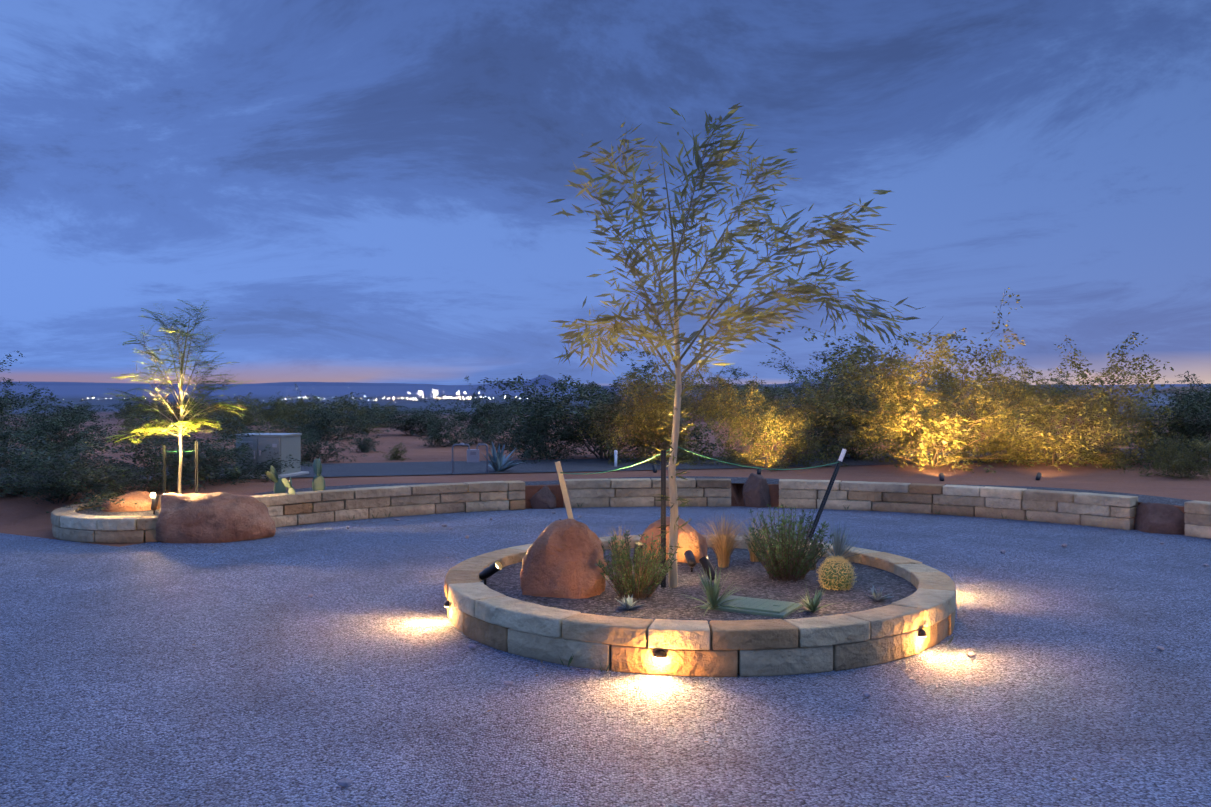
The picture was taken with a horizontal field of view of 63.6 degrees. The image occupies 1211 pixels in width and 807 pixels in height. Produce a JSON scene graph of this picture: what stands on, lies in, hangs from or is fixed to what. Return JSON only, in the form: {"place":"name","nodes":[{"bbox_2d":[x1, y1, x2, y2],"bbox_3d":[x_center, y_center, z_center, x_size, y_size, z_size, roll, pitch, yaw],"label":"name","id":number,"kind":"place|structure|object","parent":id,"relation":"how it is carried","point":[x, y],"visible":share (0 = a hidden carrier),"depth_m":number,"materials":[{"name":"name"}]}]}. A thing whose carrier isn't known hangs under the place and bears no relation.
{"place":"outdoors","nodes":[
{"label":"outdoors","id":0,"kind":"place"},
{"bbox_2d":[0,506,1210,806],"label":"gravel ground","id":1,"kind":"structure","parent":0,"point":[118,688],"depth_m":5.75,"materials":[{"name":"gravel"}]},
{"bbox_2d":[252,481,524,527],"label":"back wall","id":2,"kind":"structure","parent":1,"relation":"on","point":[308,507],"depth_m":13.70,"materials":[{"name":"stone"}]},
{"bbox_2d":[530,485,555,508],"bbox_3d":[-0.929,1.439,14.798,0.390,0.403,0.342,0,1,6],"label":"rock","id":3,"kind":"object","parent":1,"relation":"on","point":[544,498],"visible":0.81,"depth_m":14.66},
{"bbox_2d":[564,478,730,507],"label":"back wall","id":4,"kind":"structure","parent":1,"relation":"on","point":[626,492],"depth_m":14.90,"materials":[{"name":"stone"}]},
{"bbox_2d":[95,502,1208,790],"bbox_3d":[1.133,1.607,8.693,14.501,0.103,12.428,0,1,1],"label":"gravel debris","id":5,"kind":"object","parent":1,"relation":"on","point":[345,782],"visible":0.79,"depth_m":6.63,"materials":[{"name":"gravel"}]},
{"bbox_2d":[447,601,955,676],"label":"planter wall","id":6,"kind":"structure","parent":1,"relation":"on","point":[711,662],"depth_m":6.18,"materials":[{"name":"stone"}]},
{"bbox_2d":[555,461,573,518],"bbox_3d":[-0.320,1.042,8.957,0.317,1.022,0.038,0,1,23],"label":"wood stake","id":7,"kind":"object","parent":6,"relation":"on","point":[564,491],"visible":0.58,"depth_m":8.97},
{"bbox_2d":[560,449,669,473],"bbox_3d":[0.076,0.493,8.486,0.009,0.310,1.423,-1,1,-45],"label":"strap","id":8,"kind":"object","parent":7,"relation":"attached to","point":[615,469],"visible":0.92,"depth_m":8.47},
{"bbox_2d":[661,450,665,587],"bbox_3d":[0.460,0.967,7.757,0.040,1.190,0.036,0,1,1],"label":"stake","id":9,"kind":"object","parent":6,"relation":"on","point":[663,492],"visible":0.67,"depth_m":7.76,"materials":[{"name":"paint"}]},
{"bbox_2d":[684,550,695,571],"bbox_3d":[0.739,1.395,8.485,0.082,0.217,0.208,0,1,-6],"label":"spotlight","id":10,"kind":"object","parent":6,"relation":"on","point":[690,558],"visible":1,"depth_m":8.44,"materials":[{"name":"black metal"}]},
{"bbox_2d":[444,535,955,649],"bbox_3d":[0.730,1.431,8.045,4.054,0.130,4.051,0,1,1],"label":"planter cap","id":11,"kind":"object","parent":6,"relation":"on","point":[931,600],"visible":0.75,"depth_m":6.39,"materials":[{"name":"stone"}]},
{"bbox_2d":[699,556,716,580],"bbox_3d":[0.830,1.374,7.915,0.082,0.272,0.174,-1,1,-38],"label":"spotlight","id":12,"kind":"object","parent":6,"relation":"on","point":[705,562],"visible":0.79,"depth_m":7.89,"materials":[{"name":"black metal"}]},
{"bbox_2d":[793,584,833,612],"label":"agave plant","id":13,"kind":"object","parent":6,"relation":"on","point":[813,604],"visible":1,"depth_m":6.88,"materials":[{"name":"green plant"}]},
{"bbox_2d":[816,555,855,590],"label":"barrel cactus","id":14,"kind":"object","parent":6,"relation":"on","point":[836,573],"visible":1,"depth_m":7.67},
{"bbox_2d":[810,518,874,558],"bbox_3d":[2.130,1.230,8.907,0.694,0.434,0.713,0,1,1],"label":"sotol","id":15,"kind":"object","parent":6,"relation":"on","point":[839,549],"visible":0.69,"depth_m":8.90,"materials":[{"name":"green plant"}]},
{"bbox_2d":[865,584,893,601],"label":"agave","id":16,"kind":"object","parent":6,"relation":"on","point":[878,596],"visible":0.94,"depth_m":7.25,"materials":[{"name":"grey plant"}]},
{"bbox_2d":[779,479,1137,529],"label":"back wall","id":17,"kind":"structure","parent":1,"relation":"on","point":[1097,510],"depth_m":13.75,"materials":[{"name":"stone"}]},
{"bbox_2d":[1134,502,1184,534],"bbox_3d":[6.970,1.460,12.254,0.489,0.426,0.514,0,1,6],"label":"rock","id":18,"kind":"object","parent":1,"relation":"on","point":[1159,518],"visible":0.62,"depth_m":12.13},
{"bbox_2d":[1184,500,1210,538],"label":"back wall","id":19,"kind":"structure","parent":1,"relation":"on","point":[1197,518],"depth_m":11.79,"materials":[{"name":"stone"}]},
{"bbox_2d":[0,386,1210,546],"bbox_3d":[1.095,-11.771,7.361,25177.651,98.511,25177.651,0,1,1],"label":"ground","id":20,"kind":"structure","parent":0,"point":[26,516],"depth_m":18.27,"materials":[{"name":"soil"}]},
{"bbox_2d":[0,350,89,431],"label":"shrub","id":21,"kind":"object","parent":20,"relation":"on","point":[30,396],"visible":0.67,"depth_m":34.20,"materials":[{"name":"green plant"}]},
{"bbox_2d":[0,399,105,431],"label":"shrub","id":22,"kind":"object","parent":20,"relation":"on","point":[73,412],"visible":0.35,"depth_m":34.73,"materials":[{"name":"green plant"}]},
{"bbox_2d":[0,383,122,460],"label":"mesquite shrub","id":23,"kind":"object","parent":20,"relation":"on","point":[65,420],"visible":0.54,"depth_m":18.78,"materials":[{"name":"green plant"}]},
{"bbox_2d":[0,386,124,472],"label":"mesquite shrub","id":24,"kind":"object","parent":20,"relation":"on","point":[7,435],"visible":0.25,"depth_m":17.73,"materials":[{"name":"green plant"}]},
{"bbox_2d":[0,421,143,503],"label":"mesquite shrub","id":25,"kind":"object","parent":20,"relation":"on","point":[59,491],"visible":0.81,"depth_m":14.12,"materials":[{"name":"green plant"}]},
{"bbox_2d":[53,396,107,419],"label":"shrub","id":26,"kind":"object","parent":20,"relation":"on","point":[93,410],"visible":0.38,"depth_m":48.80,"materials":[{"name":"green plant"}]},
{"bbox_2d":[50,502,158,542],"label":"planter wall","id":27,"kind":"structure","parent":20,"relation":"on","point":[70,524],"depth_m":11.39,"materials":[{"name":"stone"}]},
{"bbox_2d":[77,506,159,516],"bbox_3d":[-5.698,1.360,12.578,2.080,0.001,2.080,0,1,1],"label":"gravel bed","id":28,"kind":"object","parent":27,"relation":"in","point":[89,511],"depth_m":12.13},
{"bbox_2d":[101,491,159,511],"bbox_3d":[-6.038,1.292,12.552,0.784,0.325,0.492,0,1,-29],"label":"boulder","id":29,"kind":"object","parent":28,"relation":"on","point":[142,500],"visible":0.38,"depth_m":12.37,"materials":[{"name":"orange stone"}]},
{"bbox_2d":[162,445,165,492],"bbox_3d":[-5.878,0.980,13.008,0.040,0.850,0.036,0,1,1],"label":"stake","id":30,"kind":"object","parent":28,"relation":"on","point":[164,468],"visible":0.75,"depth_m":13.01,"materials":[{"name":"paint"}]},
{"bbox_2d":[106,299,250,493],"bbox_3d":[-5.671,0.007,12.940,2.141,2.742,1.539,0,1,1],"label":"tree","id":31,"kind":"object","parent":28,"relation":"on","point":[182,374],"visible":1,"depth_m":12.94,"materials":[{"name":"green plant"}]},
{"bbox_2d":[195,441,197,492],"bbox_3d":[-5.457,0.954,13.028,0.040,0.900,0.036,0,1,1],"label":"stake","id":32,"kind":"object","parent":28,"relation":"on","point":[196,466],"visible":0.81,"depth_m":13.03,"materials":[{"name":"paint"}]},
{"bbox_2d":[106,395,166,418],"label":"shrub","id":33,"kind":"object","parent":20,"relation":"on","point":[118,407],"visible":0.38,"depth_m":50.87,"materials":[{"name":"green plant"}]},
{"bbox_2d":[96,401,189,441],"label":"shrub","id":34,"kind":"object","parent":20,"relation":"on","point":[126,422],"visible":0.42,"depth_m":28.01,"materials":[{"name":"green plant"}]},
{"bbox_2d":[0,411,293,512],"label":"mesquite shrub","id":35,"kind":"object","parent":20,"relation":"on","point":[106,491],"visible":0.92,"depth_m":13.84,"materials":[{"name":"green plant"}]},
{"bbox_2d":[118,392,226,429],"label":"shrub","id":36,"kind":"object","parent":20,"relation":"on","point":[177,411],"visible":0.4,"depth_m":36.03,"materials":[{"name":"green plant"}]},
{"bbox_2d":[170,406,214,430],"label":"shrub","id":37,"kind":"object","parent":20,"relation":"on","point":[202,426],"visible":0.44,"depth_m":34.70,"materials":[{"name":"green plant"}]},
{"bbox_2d":[165,394,225,421],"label":"shrub","id":38,"kind":"object","parent":20,"relation":"on","point":[197,408],"visible":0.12,"depth_m":47.00,"materials":[{"name":"green plant"}]},
{"bbox_2d":[116,414,312,484],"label":"mesquite shrub","id":39,"kind":"object","parent":20,"relation":"on","point":[213,459],"visible":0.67,"depth_m":15.40,"materials":[{"name":"green plant"}]},
{"bbox_2d":[156,492,275,542],"bbox_3d":[-4.705,1.415,11.799,1.432,0.685,0.978,3,0,-7],"label":"long boulder","id":40,"kind":"object","parent":20,"relation":"on","point":[219,517],"visible":0.77,"depth_m":11.44,"materials":[{"name":"red stone"}]},
{"bbox_2d":[197,399,269,438],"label":"shrub","id":41,"kind":"object","parent":20,"relation":"on","point":[246,417],"visible":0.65,"depth_m":29.85,"materials":[{"name":"green plant"}]},
{"bbox_2d":[207,392,263,425],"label":"shrub","id":42,"kind":"object","parent":20,"relation":"on","point":[243,404],"visible":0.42,"depth_m":42.01,"materials":[{"name":"green plant"}]},
{"bbox_2d":[237,392,292,422],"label":"shrub","id":43,"kind":"object","parent":20,"relation":"on","point":[270,416],"visible":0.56,"depth_m":45.32,"materials":[{"name":"green plant"}]},
{"bbox_2d":[213,415,328,466],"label":"mesquite shrub","id":44,"kind":"object","parent":20,"relation":"on","point":[304,435],"visible":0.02,"depth_m":18.74,"materials":[{"name":"green plant"}]},
{"bbox_2d":[282,477,295,493],"bbox_3d":[-4.167,1.115,12.848,0.182,0.315,0.086,0,1,33],"label":"prickly pear","id":45,"kind":"object","parent":20,"relation":"on","point":[288,485],"visible":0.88,"depth_m":12.84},
{"bbox_2d":[248,384,356,436],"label":"shrub","id":46,"kind":"object","parent":20,"relation":"on","point":[286,416],"visible":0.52,"depth_m":30.59,"materials":[{"name":"green plant"}]},
{"bbox_2d":[272,394,354,422],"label":"shrub","id":47,"kind":"object","parent":20,"relation":"on","point":[283,408],"visible":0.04,"depth_m":45.34,"materials":[{"name":"green plant"}]},
{"bbox_2d":[255,396,391,441],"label":"shrub","id":48,"kind":"object","parent":20,"relation":"on","point":[316,427],"visible":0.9,"depth_m":28.51,"materials":[{"name":"green plant"}]},
{"bbox_2d":[299,428,365,463],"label":"mesquite shrub","id":49,"kind":"object","parent":20,"relation":"on","point":[314,451],"visible":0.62,"depth_m":19.55,"materials":[{"name":"green plant"}]},
{"bbox_2d":[322,392,358,421],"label":"shrub","id":50,"kind":"object","parent":20,"relation":"on","point":[341,399],"visible":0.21,"depth_m":46.24,"materials":[{"name":"green plant"}]},
{"bbox_2d":[334,411,382,432],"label":"shrub","id":51,"kind":"object","parent":20,"relation":"on","point":[371,428],"visible":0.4,"depth_m":32.87,"materials":[{"name":"green plant"}]},
{"bbox_2d":[350,430,380,452],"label":"mesquite shrub","id":52,"kind":"object","parent":20,"relation":"on","point":[362,445],"visible":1,"depth_m":22.73,"materials":[{"name":"green plant"}]},
{"bbox_2d":[335,393,410,423],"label":"shrub","id":53,"kind":"object","parent":20,"relation":"on","point":[372,407],"visible":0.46,"depth_m":42.68,"materials":[{"name":"green plant"}]},
{"bbox_2d":[344,400,406,427],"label":"shrub","id":54,"kind":"object","parent":20,"relation":"on","point":[376,415],"visible":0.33,"depth_m":36.78,"materials":[{"name":"green plant"}]},
{"bbox_2d":[379,442,407,460],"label":"creosote shrub","id":55,"kind":"object","parent":20,"relation":"on","point":[395,453],"visible":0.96,"depth_m":20.19,"materials":[{"name":"green plant"}]},
{"bbox_2d":[365,393,465,435],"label":"shrub","id":56,"kind":"object","parent":20,"relation":"on","point":[391,418],"visible":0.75,"depth_m":31.30,"materials":[{"name":"green plant"}]},
{"bbox_2d":[411,407,479,446],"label":"mesquite shrub","id":57,"kind":"object","parent":20,"relation":"on","point":[435,435],"visible":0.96,"depth_m":25.01,"materials":[{"name":"green plant"}]},
{"bbox_2d":[451,443,487,472],"bbox_3d":[-2.342,0.968,16.870,0.631,0.565,0.129,0,1,-11],"label":"gas meter","id":58,"kind":"object","parent":20,"relation":"on","point":[472,455],"visible":0.92,"depth_m":16.83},
{"bbox_2d":[448,376,523,442],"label":"mesquite shrub","id":59,"kind":"object","parent":20,"relation":"on","point":[486,411],"visible":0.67,"depth_m":26.54,"materials":[{"name":"green plant"}]},
{"bbox_2d":[481,442,523,471],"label":"blue agave","id":60,"kind":"object","parent":20,"relation":"on","point":[499,461],"visible":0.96,"depth_m":17.19,"materials":[{"name":"green plant"}]},
{"bbox_2d":[469,395,559,449],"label":"mesquite shrub","id":61,"kind":"object","parent":20,"relation":"on","point":[509,440],"visible":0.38,"depth_m":24.00,"materials":[{"name":"green plant"}]},
{"bbox_2d":[451,375,620,463],"bbox_3d":[-1.149,0.302,20.901,3.668,1.821,2.880,-1,1,-35],"label":"mesquite shrub","id":62,"kind":"object","parent":20,"relation":"on","point":[541,448],"visible":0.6,"depth_m":20.60,"materials":[{"name":"green plant"}]},
{"bbox_2d":[478,328,717,458],"bbox_3d":[0.040,-0.198,20.865,5.526,2.816,3.906,0,1,-15],"label":"mesquite shrub","id":63,"kind":"object","parent":20,"relation":"on","point":[596,407],"visible":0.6,"depth_m":20.34,"materials":[{"name":"green plant"}]},
{"bbox_2d":[587,373,701,416],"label":"shrub","id":64,"kind":"object","parent":20,"relation":"on","point":[635,394],"visible":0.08,"depth_m":49.01,"materials":[{"name":"green plant"}]},
{"bbox_2d":[555,352,745,464],"bbox_3d":[1.169,0.099,19.910,2.884,2.244,3.885,1,1,38],"label":"creosote shrub","id":65,"kind":"object","parent":20,"relation":"on","point":[657,409],"visible":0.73,"depth_m":19.59,"materials":[{"name":"green plant"}]},
{"bbox_2d":[683,362,806,419],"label":"shrub","id":66,"kind":"object","parent":20,"relation":"on","point":[728,381],"visible":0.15,"depth_m":48.19,"materials":[{"name":"green plant"}]},
{"bbox_2d":[669,365,821,419],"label":"shrub","id":67,"kind":"object","parent":20,"relation":"on","point":[737,376],"visible":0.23,"depth_m":48.38,"materials":[{"name":"green plant"}]},
{"bbox_2d":[742,473,770,507],"bbox_3d":[2.303,1.357,14.964,0.447,0.581,0.328,0,1,30],"label":"rock","id":68,"kind":"object","parent":20,"relation":"on","point":[755,491],"visible":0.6,"depth_m":14.84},
{"bbox_2d":[677,373,860,471],"bbox_3d":[3.011,0.329,18.952,2.766,1.804,3.657,-1,1,-41],"label":"creosote shrub","id":69,"kind":"object","parent":20,"relation":"on","point":[756,450],"visible":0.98,"depth_m":18.66,"materials":[{"name":"green plant"}]},
{"bbox_2d":[712,334,935,458],"bbox_3d":[4.666,-0.155,22.056,5.468,2.696,3.964,1,1,44],"label":"mesquite shrub","id":70,"kind":"object","parent":20,"relation":"on","point":[766,390],"visible":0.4,"depth_m":21.52,"materials":[{"name":"green plant"}]},
{"bbox_2d":[738,340,938,424],"bbox_3d":[9.706,-0.724,39.142,7.003,3.546,8.925,0,1,34],"label":"shrub","id":71,"kind":"object","parent":20,"relation":"on","point":[792,372],"visible":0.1,"depth_m":38.64,"materials":[{"name":"green plant"}]},
{"bbox_2d":[789,368,911,460],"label":"mesquite shrub","id":72,"kind":"object","parent":20,"relation":"on","point":[852,447],"visible":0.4,"depth_m":20.40,"materials":[{"name":"green plant"}]},
{"bbox_2d":[863,386,966,419],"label":"shrub","id":73,"kind":"object","parent":20,"relation":"on","point":[927,407],"visible":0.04,"depth_m":37.70,"materials":[{"name":"green plant"}]},
{"bbox_2d":[910,366,993,410],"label":"shrub","id":74,"kind":"object","parent":20,"relation":"on","point":[949,387],"visible":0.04,"depth_m":65.01,"materials":[{"name":"green plant"}]},
{"bbox_2d":[774,288,1158,472],"bbox_3d":[6.714,-0.496,19.273,7.568,3.470,5.696,0,1,-1],"label":"creosote shrub","id":75,"kind":"object","parent":20,"relation":"on","point":[923,434],"visible":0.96,"depth_m":18.30,"materials":[{"name":"green plant"}]},
{"bbox_2d":[931,375,1060,460],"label":"mesquite shrub","id":76,"kind":"object","parent":20,"relation":"on","point":[1009,404],"visible":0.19,"depth_m":20.05,"materials":[{"name":"green plant"}]},
{"bbox_2d":[949,367,1052,414],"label":"shrub","id":77,"kind":"object","parent":20,"relation":"on","point":[988,391],"visible":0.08,"depth_m":53.22,"materials":[{"name":"green plant"}]},
{"bbox_2d":[979,363,1110,421],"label":"shrub","id":78,"kind":"object","parent":20,"relation":"on","point":[1060,390],"visible":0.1,"depth_m":45.65,"materials":[{"name":"green plant"}]},
{"bbox_2d":[931,332,1207,470],"bbox_3d":[9.074,-0.079,19.155,3.827,2.625,5.083,-1,1,-35],"label":"creosote shrub","id":79,"kind":"object","parent":20,"relation":"on","point":[1116,432],"visible":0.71,"depth_m":18.64,"materials":[{"name":"green plant"}]},
{"bbox_2d":[1035,368,1138,413],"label":"shrub","id":80,"kind":"object","parent":20,"relation":"on","point":[1063,381],"visible":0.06,"depth_m":55.73,"materials":[{"name":"green plant"}]},
{"bbox_2d":[1059,365,1210,462],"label":"mesquite shrub","id":81,"kind":"object","parent":20,"relation":"on","point":[1173,419],"visible":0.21,"depth_m":19.06,"materials":[{"name":"green plant"}]},
{"bbox_2d":[1116,418,1210,480],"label":"creosote shrub","id":82,"kind":"object","parent":20,"relation":"on","point":[1188,466],"visible":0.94,"depth_m":16.07,"materials":[{"name":"green plant"}]},
{"bbox_2d":[1118,371,1210,468],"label":"mesquite shrub","id":83,"kind":"object","parent":20,"relation":"on","point":[1192,404],"visible":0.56,"depth_m":18.39,"materials":[{"name":"green plant"}]},
{"bbox_2d":[1149,386,1209,403],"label":"house","id":84,"kind":"structure","parent":20,"relation":"on","point":[1169,394],"depth_m":358.25,"materials":[{"name":"paint"}]},
{"bbox_2d":[1165,374,1210,414],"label":"shrub","id":85,"kind":"object","parent":20,"relation":"on","point":[1205,394],"visible":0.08,"depth_m":56.56,"materials":[{"name":"green plant"}]},
{"bbox_2d":[0,448,1210,481],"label":"asphalt road","id":86,"kind":"structure","parent":0,"point":[401,468],"depth_m":18.32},
{"bbox_2d":[222,433,308,478],"bbox_3d":[-5.726,0.868,16.410,1.092,0.706,0.966,0,1,13],"label":"utility cabinet","id":87,"kind":"object","parent":86,"relation":"on","point":[283,445],"visible":0.71,"depth_m":16.24,"materials":[{"name":"metal"}]},
{"bbox_2d":[0,375,1210,386],"bbox_3d":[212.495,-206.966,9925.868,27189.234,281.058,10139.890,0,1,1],"label":"distant mountains","id":88,"kind":"structure","parent":0,"point":[550,379],"depth_m":11856.56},
{"bbox_2d":[0,0,1210,385],"label":"sky","id":89,"kind":"structure","parent":0,"point":[358,191],"materials":[{"name":"blue"}]},
{"bbox_2d":[600,524,642,556],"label":"feather grass","id":90,"kind":"object","parent":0,"point":[619,537],"depth_m":8.76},
{"bbox_2d":[480,547,916,627],"bbox_3d":[0.736,1.459,8.040,3.620,0.001,3.620,0,1,1],"label":"gravel bed","id":91,"kind":"object","parent":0,"point":[748,576],"visible":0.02,"depth_m":7.57,"materials":[{"name":"gravel"}]},
{"bbox_2d":[479,561,501,584],"bbox_3d":[-0.927,1.387,7.859,0.198,0.248,0.082,0,1,22],"label":"spotlight","id":92,"kind":"object","parent":91,"relation":"on","point":[490,570],"visible":0.92,"depth_m":7.84,"materials":[{"name":"black metal"}]},
{"bbox_2d":[520,518,606,598],"bbox_3d":[-0.279,1.287,7.659,0.601,0.787,0.621,0,1,20],"label":"boulder","id":93,"kind":"object","parent":91,"relation":"on","point":[561,558],"visible":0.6,"depth_m":7.45,"materials":[{"name":"red stone"}]},
{"bbox_2d":[615,594,644,609],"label":"agave","id":94,"kind":"object","parent":91,"relation":"in","point":[627,604],"visible":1,"depth_m":6.96,"materials":[{"name":"green plant"}]},
{"bbox_2d":[595,530,678,599],"bbox_3d":[0.231,1.221,7.422,0.665,0.497,0.629,0,1,1],"label":"rosemary","id":95,"kind":"object","parent":91,"relation":"in","point":[645,581],"visible":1,"depth_m":7.34,"materials":[{"name":"green plant"}]},
{"bbox_2d":[640,516,707,562],"bbox_3d":[0.643,1.321,9.187,0.643,0.535,0.565,0,1,21],"label":"boulder","id":96,"kind":"object","parent":91,"relation":"on","point":[697,548],"visible":0.5,"depth_m":8.96,"materials":[{"name":"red stone"}]},
{"bbox_2d":[681,564,749,614],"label":"yucca","id":97,"kind":"object","parent":91,"relation":"in","point":[712,593],"visible":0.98,"depth_m":6.98,"materials":[{"name":"green plant"}]},
{"bbox_2d":[700,595,801,617],"bbox_3d":[1.055,1.455,7.053,0.620,0.043,0.420,0,1,29],"label":"valve box lid","id":98,"kind":"object","parent":91,"relation":"on","point":[766,607],"visible":0.88,"depth_m":6.95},
{"bbox_2d":[744,504,832,581],"bbox_3d":[1.529,1.144,8.154,0.756,0.633,0.861,0,1,1],"label":"rosemary","id":99,"kind":"object","parent":91,"relation":"in","point":[789,561],"visible":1,"depth_m":8.04,"materials":[{"name":"green plant"}]},
{"bbox_2d":[678,511,757,567],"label":"feather grass","id":100,"kind":"object","parent":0,"point":[724,540],"depth_m":8.62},
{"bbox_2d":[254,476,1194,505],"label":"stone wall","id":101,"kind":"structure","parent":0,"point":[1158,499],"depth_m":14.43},
{"bbox_2d":[266,465,285,493],"bbox_3d":[-4.440,1.050,13.113,0.170,0.442,0.310,0,1,11],"label":"prickly pear","id":102,"kind":"object","parent":101,"relation":"on","point":[279,486],"visible":0.83,"depth_m":13.11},
{"bbox_2d":[312,458,324,490],"bbox_3d":[-3.945,1.008,13.402,0.114,0.521,0.234,-1,1,-40],"label":"prickly pear","id":103,"kind":"object","parent":101,"relation":"on","point":[318,481],"visible":0.96,"depth_m":13.37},
{"bbox_2d":[547,103,924,587],"bbox_3d":[1.054,-0.407,7.820,3.012,3.828,1.798,2,1,1],"label":"tree","id":104,"kind":"object","parent":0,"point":[747,313],"depth_m":7.72,"materials":[{"name":"plant"}]},
{"bbox_2d":[726,516,771,561],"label":"feather grass","id":105,"kind":"object","parent":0,"point":[752,557],"depth_m":8.94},
{"bbox_2d":[805,449,846,551],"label":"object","id":106,"kind":"object","parent":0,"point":[827,492],"visible":0.77,"depth_m":9.17,"materials":[{"name":"paint"}]},
{"bbox_2d":[678,447,838,469],"bbox_3d":[1.388,0.470,8.598,2.045,0.267,0.009,-1,1,-37],"label":"strap","id":107,"kind":"object","parent":106,"relation":"attached to","point":[755,467],"visible":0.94,"depth_m":8.53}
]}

